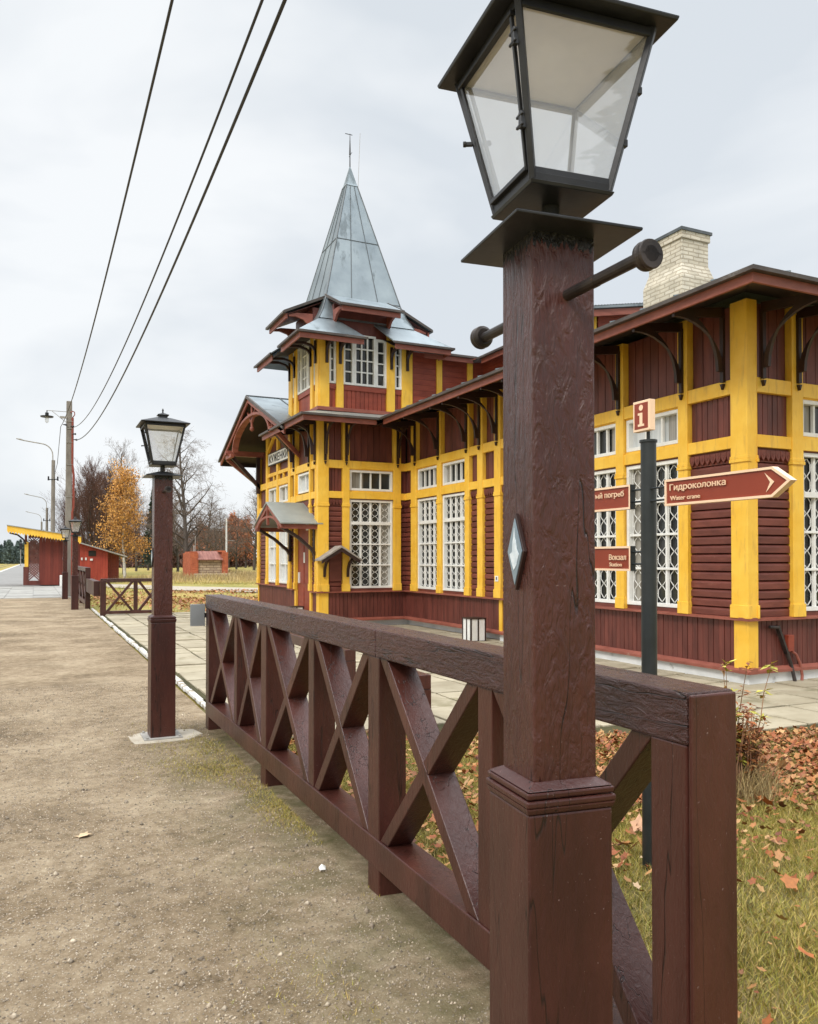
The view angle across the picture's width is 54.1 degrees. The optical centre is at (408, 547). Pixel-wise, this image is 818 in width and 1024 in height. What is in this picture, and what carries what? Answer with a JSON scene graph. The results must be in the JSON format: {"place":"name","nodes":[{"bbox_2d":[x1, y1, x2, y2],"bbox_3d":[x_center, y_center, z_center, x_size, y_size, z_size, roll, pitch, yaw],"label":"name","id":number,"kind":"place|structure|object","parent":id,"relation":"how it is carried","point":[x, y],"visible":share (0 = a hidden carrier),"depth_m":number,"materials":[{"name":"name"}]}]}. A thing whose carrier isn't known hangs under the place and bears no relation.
{"place":"outdoors","nodes":[
{"label":"outdoors","id":0,"kind":"place"},
{"bbox_2d":[0,564,61,598],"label":"asphalt platform","id":1,"kind":"structure","parent":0,"point":[11,577],"depth_m":63.03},
{"bbox_2d":[19,542,21,565],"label":"rail signal","id":2,"kind":"object","parent":1,"relation":"on","point":[20,545],"visible":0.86,"depth_m":179.85,"materials":[{"name":"grey metal"}]},
{"bbox_2d":[25,511,42,541],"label":"street light","id":3,"kind":"object","parent":1,"relation":"on","point":[41,523],"visible":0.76,"depth_m":113.56,"materials":[{"name":"concrete"}]},
{"bbox_2d":[0,586,70,598],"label":"slab strip","id":4,"kind":"object","parent":1,"relation":"on","point":[15,592],"visible":0.8,"depth_m":36.01,"materials":[{"name":"grey concrete"}]},
{"bbox_2d":[16,438,58,531],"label":"street light","id":5,"kind":"object","parent":1,"relation":"on","point":[52,479],"visible":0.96,"depth_m":54.78,"materials":[{"name":"concrete"}]},
{"bbox_2d":[54,427,60,471],"bbox_3d":[-19.150,-4.856,43.450,0.058,1.825,25.005,0,-1,-24],"label":"overhead cable","id":6,"kind":"object","parent":5,"relation":"attached to","point":[58,451],"visible":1,"depth_m":36.09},
{"bbox_2d":[26,494,49,530],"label":"street light","id":7,"kind":"object","parent":1,"relation":"on","point":[46,526],"visible":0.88,"depth_m":83.77,"materials":[{"name":"concrete"}]},
{"bbox_2d":[7,525,80,584],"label":"waiting shelter","id":8,"kind":"object","parent":1,"relation":"on","point":[50,559],"visible":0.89,"depth_m":45.31,"materials":[{"name":"red wood"}]},
{"bbox_2d":[0,564,257,709],"bbox_3d":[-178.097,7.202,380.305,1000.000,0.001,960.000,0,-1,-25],"label":"ground","id":9,"kind":"structure","parent":0,"point":[140,571],"depth_m":36.62,"materials":[{"name":"plant"}]},
{"bbox_2d":[0,539,38,563],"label":"conifer wood","id":10,"kind":"object","parent":9,"relation":"on","point":[9,553],"visible":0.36,"depth_m":276.13,"materials":[{"name":"green plant"}]},
{"bbox_2d":[40,401,76,596],"bbox_3d":[-14.036,-1.865,32.050,1.369,8.080,0.500,0,-1,-25],"label":"utility pole","id":11,"kind":"object","parent":9,"relation":"on","point":[70,486],"visible":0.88,"depth_m":32.17,"materials":[{"name":"concrete"}]},
{"bbox_2d":[60,0,173,426],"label":"overhead cable","id":12,"kind":"object","parent":11,"relation":"attached to","point":[153,80],"visible":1,"depth_m":8.26,"materials":[{"name":"black rubber"}]},
{"bbox_2d":[75,0,263,426],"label":"overhead cable","id":13,"kind":"object","parent":11,"relation":"attached to","point":[229,86],"visible":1,"depth_m":7.48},
{"bbox_2d":[77,0,286,439],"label":"overhead cable","id":14,"kind":"object","parent":11,"relation":"attached to","point":[276,20],"visible":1,"depth_m":7.38,"materials":[{"name":"black rubber"}]},
{"bbox_2d":[40,483,99,552],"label":"bushy tree","id":15,"kind":"object","parent":9,"relation":"on","point":[63,510],"visible":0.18,"depth_m":83.96,"materials":[{"name":"brown plant"}]},
{"bbox_2d":[78,566,90,608],"bbox_3d":[-11.962,1.346,29.047,0.154,1.330,10.212,0,-1,-25],"label":"wooden fence","id":16,"kind":"object","parent":9,"relation":"on","point":[84,573],"visible":0.55,"depth_m":25.45,"materials":[{"name":"paint"}]},
{"bbox_2d":[86,578,99,595],"bbox_3d":[-9.055,1.120,22.909,0.160,0.400,3.400,0,-1,-25],"label":"fence board","id":17,"kind":"object","parent":16,"relation":"attached to","point":[93,587],"visible":0.98,"depth_m":21.74,"materials":[{"name":"brown paint"}]},
{"bbox_2d":[55,456,145,551],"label":"bushy tree","id":18,"kind":"object","parent":9,"relation":"on","point":[89,503],"visible":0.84,"depth_m":73.77,"materials":[{"name":"brown plant"}]},
{"bbox_2d":[80,543,126,580],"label":"red shed","id":19,"kind":"structure","parent":9,"relation":"on","point":[102,563],"depth_m":53.29,"materials":[{"name":"wood"}]},
{"bbox_2d":[88,551,95,555],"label":"window","id":20,"kind":"structure","parent":19,"relation":"in","point":[90,553],"depth_m":53.06,"materials":[{"name":"black glass"}]},
{"bbox_2d":[75,463,151,557],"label":"bushy tree","id":21,"kind":"object","parent":9,"relation":"on","point":[105,491],"visible":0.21,"depth_m":78.29,"materials":[{"name":"orange plant"}]},
{"bbox_2d":[90,455,151,577],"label":"birch tree","id":22,"kind":"object","parent":9,"relation":"on","point":[123,491],"visible":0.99,"depth_m":65.44,"materials":[{"name":"yellow plant"}]},
{"bbox_2d":[100,578,151,618],"bbox_3d":[-7.387,1.365,21.546,1.732,1.070,0.134,0,-1,-25],"label":"wooden fence","id":23,"kind":"object","parent":9,"relation":"on","point":[104,611],"visible":0.65,"depth_m":21.39,"materials":[{"name":"paint"}]},
{"bbox_2d":[104,438,150,573],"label":"bare tree","id":24,"kind":"object","parent":9,"relation":"on","point":[121,455],"visible":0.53,"depth_m":83.13,"materials":[{"name":"brown plant"}]},
{"bbox_2d":[104,506,151,564],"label":"bushy tree","id":25,"kind":"object","parent":9,"relation":"on","point":[132,539],"visible":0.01,"depth_m":87.30,"materials":[{"name":"brown plant"}]},
{"bbox_2d":[131,488,147,570],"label":"bare tree","id":26,"kind":"object","parent":9,"relation":"on","point":[136,562],"visible":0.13,"depth_m":104.68,"materials":[{"name":"brown plant"}]},
{"bbox_2d":[130,506,151,569],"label":"bare tree","id":27,"kind":"object","parent":9,"relation":"on","point":[145,539],"visible":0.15,"depth_m":112.65,"materials":[{"name":"brown plant"}]},
{"bbox_2d":[134,490,151,567],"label":"spruce tree","id":28,"kind":"object","parent":9,"relation":"on","point":[147,536],"visible":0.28,"depth_m":95.65,"materials":[{"name":"plant"}]},
{"bbox_2d":[91,608,205,708],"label":"kerb","id":29,"kind":"structure","parent":9,"relation":"on","point":[191,693],"depth_m":12.51,"materials":[{"name":"white paint"}]},
{"bbox_2d":[137,497,189,547],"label":"bare tree","id":30,"kind":"object","parent":9,"relation":"on","point":[175,519],"visible":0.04,"depth_m":116.17,"materials":[{"name":"brown plant"}]},
{"bbox_2d":[75,527,256,567],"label":"bare wood","id":31,"kind":"object","parent":9,"relation":"on","point":[241,563],"visible":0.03,"depth_m":151.38,"materials":[{"name":"brown plant"}]},
{"bbox_2d":[90,589,257,613],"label":"meadow leaves","id":32,"kind":"object","parent":9,"relation":"on","point":[181,601],"visible":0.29,"depth_m":30.76,"materials":[{"name":"brown plant"}]},
{"bbox_2d":[90,576,257,613],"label":"meadow grass","id":33,"kind":"structure","parent":9,"relation":"on","point":[119,587],"depth_m":37.19,"materials":[{"name":"orange plant"}]},
{"bbox_2d":[135,426,233,552],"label":"bare tree","id":34,"kind":"object","parent":9,"relation":"on","point":[185,546],"visible":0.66,"depth_m":59.70,"materials":[{"name":"grey plant"}]},
{"bbox_2d":[173,496,196,571],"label":"bare tree","id":35,"kind":"object","parent":9,"relation":"on","point":[176,549],"visible":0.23,"depth_m":102.06,"materials":[{"name":"brown plant"}]},
{"bbox_2d":[190,508,213,550],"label":"bare tree","id":36,"kind":"object","parent":9,"relation":"on","point":[198,538],"visible":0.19,"depth_m":129.73,"materials":[{"name":"grey plant"}]},
{"bbox_2d":[191,523,217,550],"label":"rusty tree","id":37,"kind":"object","parent":9,"relation":"on","point":[204,529],"visible":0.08,"depth_m":139.28,"materials":[{"name":"orange plant"}]},
{"bbox_2d":[181,485,235,550],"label":"bare tree","id":38,"kind":"object","parent":9,"relation":"on","point":[207,539],"visible":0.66,"depth_m":113.16,"materials":[{"name":"grey plant"}]},
{"bbox_2d":[206,516,225,550],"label":"bare tree","id":39,"kind":"object","parent":9,"relation":"on","point":[210,538],"visible":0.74,"depth_m":99.10,"materials":[{"name":"grey plant"}]},
{"bbox_2d":[202,505,242,555],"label":"bare tree","id":40,"kind":"object","parent":9,"relation":"on","point":[222,546],"visible":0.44,"depth_m":121.03,"materials":[{"name":"grey plant"}]},
{"bbox_2d":[211,515,239,560],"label":"bare tree","id":41,"kind":"object","parent":9,"relation":"on","point":[229,556],"visible":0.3,"depth_m":139.46,"materials":[{"name":"grey plant"}]},
{"bbox_2d":[219,511,241,567],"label":"rusty tree","id":42,"kind":"object","parent":9,"relation":"on","point":[231,514],"visible":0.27,"depth_m":149.45,"materials":[{"name":"brown plant"}]},
{"bbox_2d":[220,511,253,568],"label":"tree","id":43,"kind":"object","parent":9,"relation":"on","point":[230,545],"visible":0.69,"depth_m":124.94,"materials":[{"name":"brown plant"}]},
{"bbox_2d":[229,514,254,567],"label":"rusty tree","id":44,"kind":"object","parent":9,"relation":"on","point":[250,555],"visible":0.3,"depth_m":146.92,"materials":[{"name":"orange plant"}]},
{"bbox_2d":[229,472,256,569],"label":"bare tree","id":45,"kind":"object","parent":9,"relation":"on","point":[255,546],"visible":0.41,"depth_m":113.11,"materials":[{"name":"grey plant"}]},
{"bbox_2d":[237,491,256,537],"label":"bare tree","id":46,"kind":"object","parent":9,"relation":"on","point":[253,520],"visible":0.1,"depth_m":132.00,"materials":[{"name":"grey plant"}]},
{"bbox_2d":[240,506,256,549],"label":"bare tree","id":47,"kind":"object","parent":9,"relation":"on","point":[249,530],"visible":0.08,"depth_m":110.93,"materials":[{"name":"grey plant"}]},
{"bbox_2d":[218,133,817,684],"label":"station building","id":48,"kind":"structure","parent":9,"relation":"on","point":[370,449],"depth_m":14.39,"materials":[{"name":"yellow paint"}]},
{"bbox_2d":[269,532,275,582],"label":"window","id":49,"kind":"structure","parent":48,"relation":"in","point":[272,545],"depth_m":22.64,"materials":[{"name":"white paint"}]},
{"bbox_2d":[269,488,275,501],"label":"window","id":50,"kind":"structure","parent":48,"relation":"in","point":[272,492],"depth_m":22.59,"materials":[{"name":"white paint"}]},
{"bbox_2d":[279,532,287,583],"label":"window","id":51,"kind":"structure","parent":48,"relation":"in","point":[283,536],"depth_m":21.64,"materials":[{"name":"white paint"}]},
{"bbox_2d":[279,484,287,501],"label":"window","id":52,"kind":"structure","parent":48,"relation":"in","point":[283,490],"depth_m":21.59,"materials":[{"name":"white paint"}]},
{"bbox_2d":[297,348,301,394],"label":"window","id":53,"kind":"structure","parent":48,"relation":"in","point":[299,350],"depth_m":18.85,"materials":[{"name":"white paint"}]},
{"bbox_2d":[298,472,308,493],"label":"window","id":54,"kind":"structure","parent":48,"relation":"in","point":[303,479],"depth_m":18.63,"materials":[{"name":"white paint"}]},
{"bbox_2d":[298,529,308,609],"bbox_3d":[-2.385,0.449,18.406,0.135,2.448,1.020,0,-1,-25],"label":"door","id":55,"kind":"structure","parent":48,"relation":"in","point":[303,552],"depth_m":18.43,"materials":[{"name":"red wood"}]},
{"bbox_2d":[301,341,307,392],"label":"window","id":56,"kind":"structure","parent":48,"relation":"in","point":[304,355],"depth_m":18.50,"materials":[{"name":"white paint"}]},
{"bbox_2d":[308,340,309,388],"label":"window","id":57,"kind":"structure","parent":48,"relation":"in","point":[309,340],"depth_m":18.14,"materials":[{"name":"white paint"}]},
{"bbox_2d":[329,341,335,383],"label":"window","id":58,"kind":"structure","parent":48,"relation":"in","point":[332,349],"depth_m":17.60,"materials":[{"name":"white paint"}]},
{"bbox_2d":[344,343,353,385],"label":"window","id":59,"kind":"structure","parent":48,"relation":"in","point":[348,347],"depth_m":17.80,"materials":[{"name":"white paint"}]},
{"bbox_2d":[353,335,375,387],"bbox_3d":[-1.000,-4.174,17.947,0.521,1.140,0.100,0,-1,-25],"label":"window","id":60,"kind":"structure","parent":48,"relation":"in","point":[364,354],"depth_m":17.97,"materials":[{"name":"white paint"}]},
{"bbox_2d":[350,500,392,587],"bbox_3d":[-0.863,-0.076,17.948,1.039,1.965,0.105,0,-1,-25],"label":"window","id":61,"kind":"structure","parent":48,"relation":"in","point":[370,520],"depth_m":17.97,"materials":[{"name":"white paint"}]},
{"bbox_2d":[350,470,392,491],"bbox_3d":[-0.864,-1.491,17.971,1.039,0.455,0.100,0,-1,-25],"label":"window","id":62,"kind":"structure","parent":48,"relation":"in","point":[360,480],"depth_m":17.98,"materials":[{"name":"white paint"}]},
{"bbox_2d":[375,339,386,388],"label":"window","id":63,"kind":"structure","parent":48,"relation":"in","point":[381,345],"depth_m":18.12,"materials":[{"name":"white paint"}]},
{"bbox_2d":[395,349,401,389],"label":"window","id":64,"kind":"structure","parent":48,"relation":"in","point":[398,354],"depth_m":18.27,"materials":[{"name":"white paint"}]},
{"bbox_2d":[418,497,436,589],"bbox_3d":[0.446,-0.087,17.250,0.105,1.965,0.984,0,-1,-25],"label":"window","id":65,"kind":"structure","parent":48,"relation":"in","point":[427,507],"depth_m":17.39,"materials":[{"name":"white paint"}]},
{"bbox_2d":[418,465,436,489],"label":"window","id":66,"kind":"structure","parent":48,"relation":"in","point":[427,477],"depth_m":17.41,"materials":[{"name":"white paint"}]},
{"bbox_2d":[443,492,464,591],"bbox_3d":[0.953,-0.103,16.168,0.105,1.965,0.994,0,-1,-25],"label":"window","id":67,"kind":"structure","parent":48,"relation":"in","point":[453,504],"depth_m":16.28,"materials":[{"name":"white paint"}]},
{"bbox_2d":[443,459,464,485],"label":"window","id":68,"kind":"structure","parent":48,"relation":"in","point":[453,472],"depth_m":16.27,"materials":[{"name":"white paint"}]},
{"bbox_2d":[594,423,615,457],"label":"window","id":69,"kind":"structure","parent":48,"relation":"in","point":[604,436],"depth_m":11.95,"materials":[{"name":"white paint"}]},
{"bbox_2d":[595,469,615,602],"bbox_3d":[2.861,-0.163,12.093,0.105,1.965,0.994,0,-1,-25],"label":"window","id":70,"kind":"structure","parent":48,"relation":"in","point":[605,522],"depth_m":11.97,"materials":[{"name":"white paint"}]},
{"bbox_2d":[626,409,677,451],"bbox_3d":[3.379,-1.594,11.015,0.100,0.455,1.044,0,-1,-25],"label":"window","id":71,"kind":"structure","parent":48,"relation":"in","point":[665,432],"depth_m":10.87,"materials":[{"name":"white paint"}]},
{"bbox_2d":[627,459,678,607],"bbox_3d":[3.376,-0.179,10.992,0.105,1.965,1.044,0,-1,-25],"label":"window","id":72,"kind":"structure","parent":48,"relation":"in","point":[667,516],"depth_m":10.91,"materials":[{"name":"white paint"}]},
{"bbox_2d":[803,453,817,610],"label":"window","id":73,"kind":"structure","parent":48,"relation":"in","point":[811,459],"depth_m":10.05,"materials":[{"name":"white paint"}]},
{"bbox_2d":[803,400,817,437],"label":"window","id":74,"kind":"structure","parent":48,"relation":"in","point":[810,408],"depth_m":10.07,"materials":[{"name":"white paint"}]},
{"bbox_2d":[106,584,257,591],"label":"path","id":75,"kind":"structure","parent":0,"point":[185,587],"depth_m":41.81,"materials":[{"name":"grey concrete"}]},
{"bbox_2d":[108,568,256,584],"bbox_3d":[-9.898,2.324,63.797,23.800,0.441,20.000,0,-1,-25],"label":"bank","id":76,"kind":"structure","parent":0,"point":[224,581],"depth_m":53.18,"materials":[{"name":"brown plant"}]},
{"bbox_2d":[183,550,228,576],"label":"brick ruin","id":77,"kind":"object","parent":76,"relation":"on","point":[210,562],"visible":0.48,"depth_m":57.05,"materials":[{"name":"brick"}]},
{"bbox_2d":[225,518,232,551],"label":"white mast","id":78,"kind":"object","parent":76,"relation":"on","point":[226,540],"visible":0.53,"depth_m":62.32,"materials":[{"name":"paint"}]},
{"bbox_2d":[0,598,489,1023],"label":"platform","id":79,"kind":"structure","parent":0,"point":[52,642],"depth_m":3.67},
{"bbox_2d":[60,526,70,598],"bbox_3d":[-12.986,0.586,30.228,0.397,2.845,0.646,0,-1,-25],"label":"lamp post","id":80,"kind":"object","parent":79,"relation":"on","point":[64,584],"visible":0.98,"depth_m":30.15,"materials":[{"name":"brown paint"}]},
{"bbox_2d":[68,517,81,609],"bbox_3d":[-9.993,0.493,23.956,0.397,2.845,0.646,0,-1,-25],"label":"lamp post","id":81,"kind":"object","parent":79,"relation":"on","point":[74,590],"visible":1,"depth_m":23.89,"materials":[{"name":"brown paint"}]},
{"bbox_2d":[75,831,90,837],"bbox_3d":[-1.752,1.546,4.309,0.073,0.013,0.084,0,-1,22],"label":"dry leaf","id":82,"kind":"object","parent":79,"relation":"on","point":[83,834],"visible":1,"depth_m":4.31,"materials":[{"name":"beige plant"}]},
{"bbox_2d":[128,409,202,743],"bbox_3d":[-2.080,0.238,6.792,0.601,2.845,0.599,0,-1,4],"label":"lamp post","id":83,"kind":"object","parent":79,"relation":"on","point":[161,619],"visible":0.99,"depth_m":6.72,"materials":[{"name":"brown paint"}]},
{"bbox_2d":[0,680,488,1023],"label":"grit","id":84,"kind":"object","parent":79,"relation":"on","point":[183,972],"visible":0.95,"depth_m":3.62,"materials":[{"name":"brown gravel"}]},
{"bbox_2d":[319,864,325,869],"bbox_3d":[-0.416,1.534,3.850,0.034,0.022,0.030,0,-1,-25],"label":"paper scrap","id":85,"kind":"object","parent":79,"relation":"on","point":[322,867],"visible":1,"depth_m":3.84,"materials":[{"name":"white paper"}]},
{"bbox_2d":[206,594,737,1023],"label":"wooden fence","id":86,"kind":"object","parent":79,"relation":"on","point":[677,748],"visible":0.82,"depth_m":2.99,"materials":[{"name":"paint"}]},
{"bbox_2d":[190,604,205,625],"bbox_3d":[-1.883,0.604,7.154,0.140,0.195,0.025,0,-1,-25],"label":"grey plate","id":87,"kind":"object","parent":86,"relation":"attached to","point":[197,614],"visible":1,"depth_m":7.15,"materials":[{"name":"metal"}]},
{"bbox_2d":[437,0,679,1023],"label":"lamp post","id":88,"kind":"object","parent":79,"relation":"on","point":[545,244],"visible":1,"depth_m":1.72,"materials":[{"name":"brown paint"}]},
{"bbox_2d":[79,723,440,1023],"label":"grass","id":89,"kind":"structure","parent":0,"point":[268,803],"depth_m":5.27,"materials":[{"name":"green plant"}]},
{"bbox_2d":[0,0,817,556],"label":"sky","id":90,"kind":"structure","parent":0,"point":[722,138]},
{"bbox_2d":[104,616,817,735],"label":"curb","id":91,"kind":"structure","parent":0,"point":[606,730],"depth_m":7.17,"materials":[{"name":"concrete"}]},
{"bbox_2d":[105,612,817,737],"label":"paving","id":92,"kind":"structure","parent":0,"point":[798,699],"depth_m":9.59,"materials":[{"name":"concrete"}]},
{"bbox_2d":[287,606,303,608],"bbox_3d":[-2.588,1.543,18.146,0.330,0.428,0.330,0,-1,-25],"label":"bollard light","id":93,"kind":"object","parent":92,"relation":"on","point":[300,607],"visible":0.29,"depth_m":18.03,"materials":[{"name":"white paint"}]},
{"bbox_2d":[290,633,355,681],"bbox_3d":[-1.116,1.394,9.533,0.128,0.595,2.350,0,-1,-25],"label":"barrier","id":94,"kind":"object","parent":92,"relation":"on","point":[350,656],"visible":0.12,"depth_m":8.49,"materials":[{"name":"brown paint"}]},
{"bbox_2d":[462,617,485,640],"bbox_3d":[1.187,1.491,14.614,0.330,0.428,0.330,0,-1,-25],"label":"litter bin","id":95,"kind":"object","parent":92,"relation":"on","point":[473,628],"visible":0.87,"depth_m":14.50,"materials":[{"name":"white paint"}]},
{"bbox_2d":[202,709,817,1023],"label":"lawn","id":96,"kind":"structure","parent":0,"point":[806,1000],"depth_m":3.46,"materials":[{"name":"plant"}]},
{"bbox_2d":[417,671,430,706],"bbox_3d":[-0.071,1.357,7.042,0.128,0.595,0.950,0,-1,-25],"label":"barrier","id":97,"kind":"object","parent":96,"relation":"on","point":[425,678],"visible":0.13,"depth_m":6.63,"materials":[{"name":"brown paint"}]},
{"bbox_2d":[288,723,817,1023],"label":"fallen leaves","id":98,"kind":"object","parent":96,"relation":"on","point":[779,855],"visible":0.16,"depth_m":5.34,"materials":[{"name":"brown plant"}]},
{"bbox_2d":[406,727,817,957],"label":"fallen leaves","id":99,"kind":"object","parent":96,"relation":"on","point":[788,881],"visible":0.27,"depth_m":4.35,"materials":[{"name":"brown plant"}]},
{"bbox_2d":[595,399,796,870],"bbox_3d":[1.200,0.444,3.876,0.090,2.328,1.585,0,-1,-25],"label":"signpost","id":100,"kind":"object","parent":96,"relation":"on","point":[763,483],"visible":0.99,"depth_m":3.90,"materials":[{"name":"paint"}]},
{"bbox_2d":[720,659,809,809],"bbox_3d":[2.136,1.150,5.075,0.699,0.894,0.778,0,-1,-5],"label":"dry weed","id":101,"kind":"object","parent":96,"relation":"on","point":[748,778],"visible":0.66,"depth_m":4.99,"materials":[{"name":"brown plant"}]}
]}

